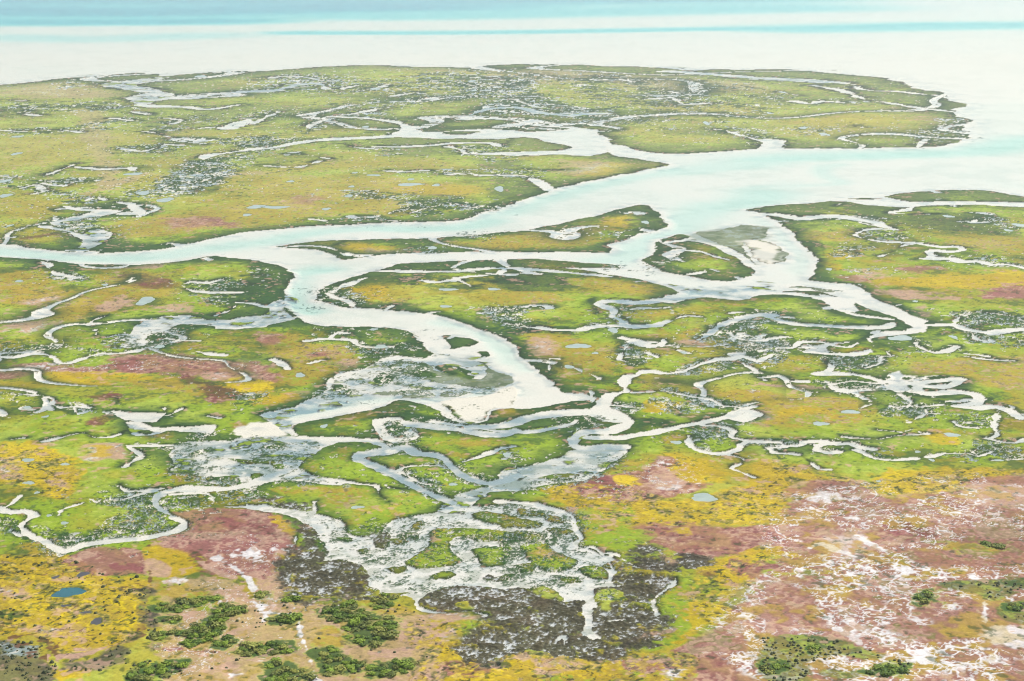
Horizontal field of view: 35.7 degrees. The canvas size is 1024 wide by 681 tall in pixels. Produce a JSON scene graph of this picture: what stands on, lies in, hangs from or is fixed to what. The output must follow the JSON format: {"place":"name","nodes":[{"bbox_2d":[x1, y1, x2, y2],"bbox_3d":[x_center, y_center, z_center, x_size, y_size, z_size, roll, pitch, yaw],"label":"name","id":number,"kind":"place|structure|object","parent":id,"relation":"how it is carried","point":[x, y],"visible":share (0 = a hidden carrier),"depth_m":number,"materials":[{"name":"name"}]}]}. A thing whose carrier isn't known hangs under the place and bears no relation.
{"place":"outdoors","nodes":[
{"label":"outdoors","id":0,"kind":"place"},
{"bbox_2d":[51,587,85,596],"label":"pond","id":1,"kind":"structure","parent":0,"point":[66,592],"depth_m":384.95,"materials":[{"name":"teal liquid"}]},
{"bbox_2d":[77,572,89,576],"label":"pond","id":2,"kind":"structure","parent":0,"point":[80,574],"depth_m":396.22,"materials":[{"name":"liquid"}]},
{"bbox_2d":[91,617,101,624],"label":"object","id":3,"kind":"structure","parent":0,"point":[96,621],"depth_m":368.23,"materials":[{"name":"stone"}]},
{"bbox_2d":[123,173,142,174],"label":"pond","id":4,"kind":"structure","parent":0,"point":[132,173],"depth_m":1132.58,"materials":[{"name":"liquid"}]},
{"bbox_2d":[136,191,148,194],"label":"pond","id":5,"kind":"structure","parent":0,"point":[143,192],"depth_m":1041.14,"materials":[{"name":"liquid"}]},
{"bbox_2d":[136,297,154,304],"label":"pond","id":6,"kind":"structure","parent":0,"point":[144,300],"depth_m":714.63,"materials":[{"name":"liquid"}]},
{"bbox_2d":[156,198,173,201],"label":"pond","id":7,"kind":"structure","parent":0,"point":[164,200],"depth_m":1013.11,"materials":[{"name":"liquid"}]},
{"bbox_2d":[247,205,269,208],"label":"pond","id":8,"kind":"structure","parent":0,"point":[254,207],"depth_m":984.51,"materials":[{"name":"liquid"}]},
{"bbox_2d":[266,206,289,208],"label":"pond","id":9,"kind":"structure","parent":0,"point":[275,207],"depth_m":980.68,"materials":[{"name":"liquid"}]},
{"bbox_2d":[398,183,421,185],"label":"pond","id":10,"kind":"structure","parent":0,"point":[407,184],"depth_m":1080.20,"materials":[{"name":"liquid"}]},
{"bbox_2d":[439,288,457,290],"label":"pond","id":11,"kind":"structure","parent":0,"point":[447,289],"depth_m":738.23,"materials":[{"name":"liquid"}]},
{"bbox_2d":[494,186,502,191],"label":"pond","id":12,"kind":"structure","parent":0,"point":[499,188],"depth_m":1061.46,"materials":[{"name":"liquid"}]},
{"bbox_2d":[0,0,1023,680],"bbox_3d":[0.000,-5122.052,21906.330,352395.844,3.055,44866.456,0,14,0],"label":"salt marsh ground","id":13,"kind":"structure","parent":0,"point":[578,534],"depth_m":647.94,"materials":[{"name":"green plant"}]},
{"bbox_2d":[126,670,137,678],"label":"shrub","id":14,"kind":"object","parent":13,"relation":"on","point":[130,674],"visible":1,"depth_m":339.88,"materials":[{"name":"green plant"}]},
{"bbox_2d":[133,673,147,680],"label":"shrub","id":15,"kind":"object","parent":13,"relation":"on","point":[139,677],"visible":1,"depth_m":337.79,"materials":[{"name":"green plant"}]},
{"bbox_2d":[136,662,146,666],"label":"shrub","id":16,"kind":"object","parent":13,"relation":"on","point":[142,664],"visible":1,"depth_m":344.74,"materials":[{"name":"green plant"}]},
{"bbox_2d":[143,668,153,673],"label":"shrub","id":17,"kind":"object","parent":13,"relation":"on","point":[149,670],"visible":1,"depth_m":341.50,"materials":[{"name":"green plant"}]},
{"bbox_2d":[145,676,153,680],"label":"shrub","id":18,"kind":"object","parent":13,"relation":"on","point":[149,677],"visible":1,"depth_m":337.82,"materials":[{"name":"green plant"}]},
{"bbox_2d":[149,632,162,637],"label":"shrub","id":19,"kind":"object","parent":13,"relation":"on","point":[152,634],"visible":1,"depth_m":359.36,"materials":[{"name":"green plant"}]},
{"bbox_2d":[152,667,167,673],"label":"shrub","id":20,"kind":"object","parent":13,"relation":"on","point":[161,670],"visible":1,"depth_m":341.52,"materials":[{"name":"green plant"}]},
{"bbox_2d":[155,661,170,668],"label":"shrub","id":21,"kind":"object","parent":13,"relation":"on","point":[163,664],"visible":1,"depth_m":344.23,"materials":[{"name":"green plant"}]},
{"bbox_2d":[167,628,176,634],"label":"shrub","id":22,"kind":"object","parent":13,"relation":"on","point":[171,631],"visible":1,"depth_m":360.87,"materials":[{"name":"green plant"}]},
{"bbox_2d":[171,614,182,620],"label":"shrub","id":23,"kind":"object","parent":13,"relation":"on","point":[177,617],"visible":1,"depth_m":368.57,"materials":[{"name":"green plant"}]},
{"bbox_2d":[174,608,183,612],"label":"shrub","id":24,"kind":"object","parent":13,"relation":"on","point":[179,610],"visible":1,"depth_m":373.56,"materials":[{"name":"green plant"}]},
{"bbox_2d":[175,661,186,667],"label":"shrub","id":25,"kind":"object","parent":13,"relation":"on","point":[183,663],"visible":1,"depth_m":344.21,"materials":[{"name":"green plant"}]},
{"bbox_2d":[176,597,189,604],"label":"shrub","id":26,"kind":"object","parent":13,"relation":"on","point":[180,600],"visible":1,"depth_m":378.85,"materials":[{"name":"green plant"}]},
{"bbox_2d":[182,628,195,634],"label":"shrub","id":27,"kind":"object","parent":13,"relation":"on","point":[189,631],"visible":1,"depth_m":361.07,"materials":[{"name":"green plant"}]},
{"bbox_2d":[184,642,196,648],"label":"shrub","id":28,"kind":"object","parent":13,"relation":"on","point":[188,644],"visible":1,"depth_m":353.86,"materials":[{"name":"green plant"}]},
{"bbox_2d":[191,626,201,630],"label":"shrub","id":29,"kind":"object","parent":13,"relation":"on","point":[196,628],"visible":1,"depth_m":362.76,"materials":[{"name":"green plant"}]},
{"bbox_2d":[191,639,202,645],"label":"shrub","id":30,"kind":"object","parent":13,"relation":"on","point":[197,641],"visible":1,"depth_m":355.57,"materials":[{"name":"green plant"}]},
{"bbox_2d":[191,598,202,603],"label":"shrub","id":31,"kind":"object","parent":13,"relation":"on","point":[198,600],"visible":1,"depth_m":378.84,"materials":[{"name":"green plant"}]},
{"bbox_2d":[198,627,211,632],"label":"shrub","id":32,"kind":"object","parent":13,"relation":"on","point":[205,630],"visible":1,"depth_m":361.58,"materials":[{"name":"green plant"}]},
{"bbox_2d":[203,636,213,641],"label":"shrub","id":33,"kind":"object","parent":13,"relation":"on","point":[208,639],"visible":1,"depth_m":357.52,"materials":[{"name":"green plant"}]},
{"bbox_2d":[205,631,218,636],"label":"shrub","id":34,"kind":"object","parent":13,"relation":"on","point":[209,634],"visible":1,"depth_m":359.76,"materials":[{"name":"green plant"}]},
{"bbox_2d":[206,596,220,600],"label":"shrub","id":35,"kind":"object","parent":13,"relation":"on","point":[212,598],"visible":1,"depth_m":379.71,"materials":[{"name":"green plant"}]},
{"bbox_2d":[209,619,222,628],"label":"shrub","id":36,"kind":"object","parent":13,"relation":"on","point":[215,624],"visible":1,"depth_m":364.08,"materials":[{"name":"green plant"}]},
{"bbox_2d":[212,641,222,646],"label":"shrub","id":37,"kind":"object","parent":13,"relation":"on","point":[217,644],"visible":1,"depth_m":354.71,"materials":[{"name":"green plant"}]},
{"bbox_2d":[214,625,225,630],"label":"shrub","id":38,"kind":"object","parent":13,"relation":"on","point":[222,627],"visible":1,"depth_m":363.04,"materials":[{"name":"green plant"}]},
{"bbox_2d":[217,617,229,621],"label":"shrub","id":39,"kind":"object","parent":13,"relation":"on","point":[222,619],"visible":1,"depth_m":367.71,"materials":[{"name":"green plant"}]},
{"bbox_2d":[222,634,233,638],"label":"shrub","id":40,"kind":"object","parent":13,"relation":"on","point":[226,636],"visible":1,"depth_m":358.49,"materials":[{"name":"green plant"}]},
{"bbox_2d":[222,610,236,616],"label":"shrub","id":41,"kind":"object","parent":13,"relation":"on","point":[230,613],"visible":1,"depth_m":370.53,"materials":[{"name":"green plant"}]},
{"bbox_2d":[243,651,253,656],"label":"shrub","id":42,"kind":"object","parent":13,"relation":"on","point":[249,654],"visible":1,"depth_m":350.48,"materials":[{"name":"green plant"}]},
{"bbox_2d":[239,640,259,648],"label":"shrub","id":43,"kind":"object","parent":13,"relation":"on","point":[248,645],"visible":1,"depth_m":354.12,"materials":[{"name":"green plant"}]},
{"bbox_2d":[253,648,263,652],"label":"shrub","id":44,"kind":"object","parent":13,"relation":"on","point":[261,650],"visible":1,"depth_m":352.10,"materials":[{"name":"green plant"}]},
{"bbox_2d":[254,592,264,597],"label":"shrub","id":45,"kind":"object","parent":13,"relation":"on","point":[257,595],"visible":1,"depth_m":382.74,"materials":[{"name":"green plant"}]},
{"bbox_2d":[264,663,273,668],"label":"shrub","id":46,"kind":"object","parent":13,"relation":"on","point":[270,665],"visible":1,"depth_m":343.85,"materials":[{"name":"green plant"}]},
{"bbox_2d":[264,675,277,680],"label":"shrub","id":47,"kind":"object","parent":13,"relation":"on","point":[271,678],"visible":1,"depth_m":338.21,"materials":[{"name":"green plant"}]},
{"bbox_2d":[265,640,277,645],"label":"shrub","id":48,"kind":"object","parent":13,"relation":"on","point":[269,643],"visible":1,"depth_m":354.78,"materials":[{"name":"green plant"}]},
{"bbox_2d":[267,649,279,654],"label":"shrub","id":49,"kind":"object","parent":13,"relation":"on","point":[275,651],"visible":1,"depth_m":351.29,"materials":[{"name":"green plant"}]},
{"bbox_2d":[271,660,281,665],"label":"shrub","id":50,"kind":"object","parent":13,"relation":"on","point":[276,663],"visible":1,"depth_m":345.42,"materials":[{"name":"green plant"}]},
{"bbox_2d":[270,670,282,675],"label":"shrub","id":51,"kind":"object","parent":13,"relation":"on","point":[274,672],"visible":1,"depth_m":340.86,"materials":[{"name":"green plant"}]},
{"bbox_2d":[277,617,285,622],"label":"shrub","id":52,"kind":"object","parent":13,"relation":"on","point":[282,619],"visible":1,"depth_m":367.47,"materials":[{"name":"green plant"}]},
{"bbox_2d":[278,643,287,649],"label":"shrub","id":53,"kind":"object","parent":13,"relation":"on","point":[283,646],"visible":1,"depth_m":353.47,"materials":[{"name":"green plant"}]},
{"bbox_2d":[279,648,293,653],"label":"shrub","id":54,"kind":"object","parent":13,"relation":"on","point":[288,650],"visible":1,"depth_m":351.84,"materials":[{"name":"green plant"}]},
{"bbox_2d":[285,676,297,680],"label":"shrub","id":55,"kind":"object","parent":13,"relation":"on","point":[293,678],"visible":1,"depth_m":338.02,"materials":[{"name":"green plant"}]},
{"bbox_2d":[285,612,302,621],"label":"shrub","id":56,"kind":"object","parent":13,"relation":"on","point":[294,616],"visible":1,"depth_m":368.44,"materials":[{"name":"green plant"}]},
{"bbox_2d":[287,595,300,600],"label":"shrub","id":57,"kind":"object","parent":13,"relation":"on","point":[296,597],"visible":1,"depth_m":380.74,"materials":[{"name":"green plant"}]},
{"bbox_2d":[289,668,299,673],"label":"shrub","id":58,"kind":"object","parent":13,"relation":"on","point":[292,671],"visible":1,"depth_m":342.21,"materials":[{"name":"green plant"}]},
{"bbox_2d":[303,673,318,679],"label":"shrub","id":59,"kind":"object","parent":13,"relation":"on","point":[310,676],"visible":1,"depth_m":338.96,"materials":[{"name":"green plant"}]},
{"bbox_2d":[318,651,328,655],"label":"shrub","id":60,"kind":"object","parent":13,"relation":"on","point":[322,653],"visible":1,"depth_m":350.84,"materials":[{"name":"green plant"}]},
{"bbox_2d":[323,658,333,662],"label":"shrub","id":61,"kind":"object","parent":13,"relation":"on","point":[328,660],"visible":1,"depth_m":347.25,"materials":[{"name":"green plant"}]},
{"bbox_2d":[325,616,335,621],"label":"shrub","id":62,"kind":"object","parent":13,"relation":"on","point":[332,618],"visible":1,"depth_m":368.85,"materials":[{"name":"green plant"}]},
{"bbox_2d":[326,667,336,672],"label":"shrub","id":63,"kind":"object","parent":13,"relation":"on","point":[329,669],"visible":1,"depth_m":342.43,"materials":[{"name":"green plant"}]},
{"bbox_2d":[329,608,339,612],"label":"shrub","id":64,"kind":"object","parent":13,"relation":"on","point":[334,610],"visible":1,"depth_m":372.78,"materials":[{"name":"green plant"}]},
{"bbox_2d":[331,612,342,617],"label":"shrub","id":65,"kind":"object","parent":13,"relation":"on","point":[337,614],"visible":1,"depth_m":370.55,"materials":[{"name":"green plant"}]},
{"bbox_2d":[333,664,346,671],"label":"shrub","id":66,"kind":"object","parent":13,"relation":"on","point":[339,667],"visible":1,"depth_m":342.77,"materials":[{"name":"green plant"}]},
{"bbox_2d":[340,626,350,630],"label":"shrub","id":67,"kind":"object","parent":13,"relation":"on","point":[346,628],"visible":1,"depth_m":363.97,"materials":[{"name":"green plant"}]},
{"bbox_2d":[344,664,354,670],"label":"shrub","id":68,"kind":"object","parent":13,"relation":"on","point":[350,666],"visible":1,"depth_m":343.67,"materials":[{"name":"green plant"}]},
{"bbox_2d":[348,603,358,609],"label":"shrub","id":69,"kind":"object","parent":13,"relation":"on","point":[354,605],"visible":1,"depth_m":375.79,"materials":[{"name":"green plant"}]},
{"bbox_2d":[348,617,359,625],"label":"shrub","id":70,"kind":"object","parent":13,"relation":"on","point":[352,621],"visible":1,"depth_m":365.86,"materials":[{"name":"green plant"}]},
{"bbox_2d":[350,626,360,632],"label":"shrub","id":71,"kind":"object","parent":13,"relation":"on","point":[355,629],"visible":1,"depth_m":363.19,"materials":[{"name":"green plant"}]},
{"bbox_2d":[353,638,364,642],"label":"shrub","id":72,"kind":"object","parent":13,"relation":"on","point":[359,640],"visible":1,"depth_m":357.14,"materials":[{"name":"green plant"}]},
{"bbox_2d":[354,663,363,668],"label":"shrub","id":73,"kind":"object","parent":13,"relation":"on","point":[359,665],"visible":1,"depth_m":343.64,"materials":[{"name":"green plant"}]},
{"bbox_2d":[353,613,366,618],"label":"shrub","id":74,"kind":"object","parent":13,"relation":"on","point":[360,615],"visible":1,"depth_m":369.49,"materials":[{"name":"green plant"}]},
{"bbox_2d":[356,622,367,628],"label":"shrub","id":75,"kind":"object","parent":13,"relation":"on","point":[363,625],"visible":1,"depth_m":364.54,"materials":[{"name":"green plant"}]},
{"bbox_2d":[365,671,375,675],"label":"shrub","id":76,"kind":"object","parent":13,"relation":"on","point":[371,673],"visible":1,"depth_m":339.45,"materials":[{"name":"green plant"}]},
{"bbox_2d":[365,665,377,669],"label":"shrub","id":77,"kind":"object","parent":13,"relation":"on","point":[369,667],"visible":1,"depth_m":343.10,"materials":[{"name":"green plant"}]},
{"bbox_2d":[367,625,377,630],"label":"shrub","id":78,"kind":"object","parent":13,"relation":"on","point":[369,627],"visible":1,"depth_m":363.37,"materials":[{"name":"green plant"}]},
{"bbox_2d":[369,640,381,648],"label":"shrub","id":79,"kind":"object","parent":13,"relation":"on","point":[375,643],"visible":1,"depth_m":354.81,"materials":[{"name":"green plant"}]},
{"bbox_2d":[373,620,382,625],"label":"shrub","id":80,"kind":"object","parent":13,"relation":"on","point":[377,623],"visible":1,"depth_m":365.72,"materials":[{"name":"green plant"}]},
{"bbox_2d":[374,626,387,631],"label":"shrub","id":81,"kind":"object","parent":13,"relation":"on","point":[380,628],"visible":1,"depth_m":362.00,"materials":[{"name":"green plant"}]},
{"bbox_2d":[376,600,385,604],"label":"shrub","id":82,"kind":"object","parent":13,"relation":"on","point":[379,602],"visible":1,"depth_m":378.22,"materials":[{"name":"green plant"}]},
{"bbox_2d":[384,601,393,606],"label":"shrub","id":83,"kind":"object","parent":13,"relation":"on","point":[387,603],"visible":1,"depth_m":377.25,"materials":[{"name":"green plant"}]},
{"bbox_2d":[380,631,398,638],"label":"shrub","id":84,"kind":"object","parent":13,"relation":"on","point":[390,634],"visible":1,"depth_m":358.52,"materials":[{"name":"green plant"}]},
{"bbox_2d":[383,615,395,619],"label":"shrub","id":85,"kind":"object","parent":13,"relation":"on","point":[389,617],"visible":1,"depth_m":369.90,"materials":[{"name":"green plant"}]},
{"bbox_2d":[384,670,396,677],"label":"shrub","id":86,"kind":"object","parent":13,"relation":"on","point":[391,673],"visible":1,"depth_m":339.02,"materials":[{"name":"green plant"}]},
{"bbox_2d":[388,621,399,628],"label":"shrub","id":87,"kind":"object","parent":13,"relation":"on","point":[394,625],"visible":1,"depth_m":364.70,"materials":[{"name":"green plant"}]},
{"bbox_2d":[396,659,413,668],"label":"shrub","id":88,"kind":"object","parent":13,"relation":"on","point":[405,664],"visible":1,"depth_m":343.34,"materials":[{"name":"green plant"}]},
{"bbox_2d":[0,556,1023,680],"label":"scrub","id":89,"kind":"object","parent":13,"relation":"on","point":[12,656],"visible":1,"depth_m":352.70,"materials":[{"name":"green plant"}]},
{"bbox_2d":[759,664,770,669],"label":"shrub","id":90,"kind":"object","parent":13,"relation":"on","point":[764,666],"visible":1,"depth_m":343.41,"materials":[{"name":"green plant"}]},
{"bbox_2d":[761,668,774,673],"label":"shrub","id":91,"kind":"object","parent":13,"relation":"on","point":[770,671],"visible":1,"depth_m":341.38,"materials":[{"name":"green plant"}]},
{"bbox_2d":[772,663,781,669],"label":"shrub","id":92,"kind":"object","parent":13,"relation":"on","point":[777,665],"visible":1,"depth_m":344.58,"materials":[{"name":"green plant"}]},
{"bbox_2d":[807,644,822,649],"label":"shrub","id":93,"kind":"object","parent":13,"relation":"on","point":[815,646],"visible":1,"depth_m":353.55,"materials":[{"name":"green plant"}]},
{"bbox_2d":[872,664,883,669],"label":"shrub","id":94,"kind":"object","parent":13,"relation":"on","point":[876,666],"visible":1,"depth_m":344.03,"materials":[{"name":"green plant"}]},
{"bbox_2d":[879,669,892,675],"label":"shrub","id":95,"kind":"object","parent":13,"relation":"on","point":[885,672],"visible":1,"depth_m":340.38,"materials":[{"name":"green plant"}]},
{"bbox_2d":[888,666,898,672],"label":"shrub","id":96,"kind":"object","parent":13,"relation":"on","point":[892,669],"visible":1,"depth_m":342.61,"materials":[{"name":"green plant"}]},
{"bbox_2d":[899,667,909,672],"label":"shrub","id":97,"kind":"object","parent":13,"relation":"on","point":[903,670],"visible":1,"depth_m":342.13,"materials":[{"name":"green plant"}]},
{"bbox_2d":[920,598,929,602],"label":"shrub","id":98,"kind":"object","parent":13,"relation":"on","point":[924,600],"visible":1,"depth_m":378.05,"materials":[{"name":"green plant"}]},
{"bbox_2d":[1011,605,1021,610],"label":"shrub","id":99,"kind":"object","parent":13,"relation":"on","point":[1014,607],"visible":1,"depth_m":374.86,"materials":[{"name":"green plant"}]},
{"bbox_2d":[565,344,590,347],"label":"pond","id":100,"kind":"structure","parent":0,"point":[578,346],"depth_m":629.95,"materials":[{"name":"liquid"}]},
{"bbox_2d":[608,328,617,332],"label":"pond","id":101,"kind":"structure","parent":0,"point":[613,330],"depth_m":657.04,"materials":[{"name":"liquid"}]},
{"bbox_2d":[692,493,717,501],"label":"pond","id":102,"kind":"structure","parent":0,"point":[707,497],"depth_m":453.60,"materials":[{"name":"liquid"}]},
{"bbox_2d":[813,422,829,425],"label":"pond","id":103,"kind":"structure","parent":0,"point":[819,423],"depth_m":525.76,"materials":[{"name":"liquid"}]},
{"bbox_2d":[841,410,859,413],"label":"pond","id":104,"kind":"structure","parent":0,"point":[852,411],"depth_m":539.66,"materials":[{"name":"liquid"}]},
{"bbox_2d":[888,335,911,340],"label":"pond","id":105,"kind":"structure","parent":0,"point":[902,337],"depth_m":643.15,"materials":[{"name":"liquid"}]},
{"bbox_2d":[943,433,960,436],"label":"pond","id":106,"kind":"structure","parent":0,"point":[951,435],"depth_m":513.56,"materials":[{"name":"liquid"}]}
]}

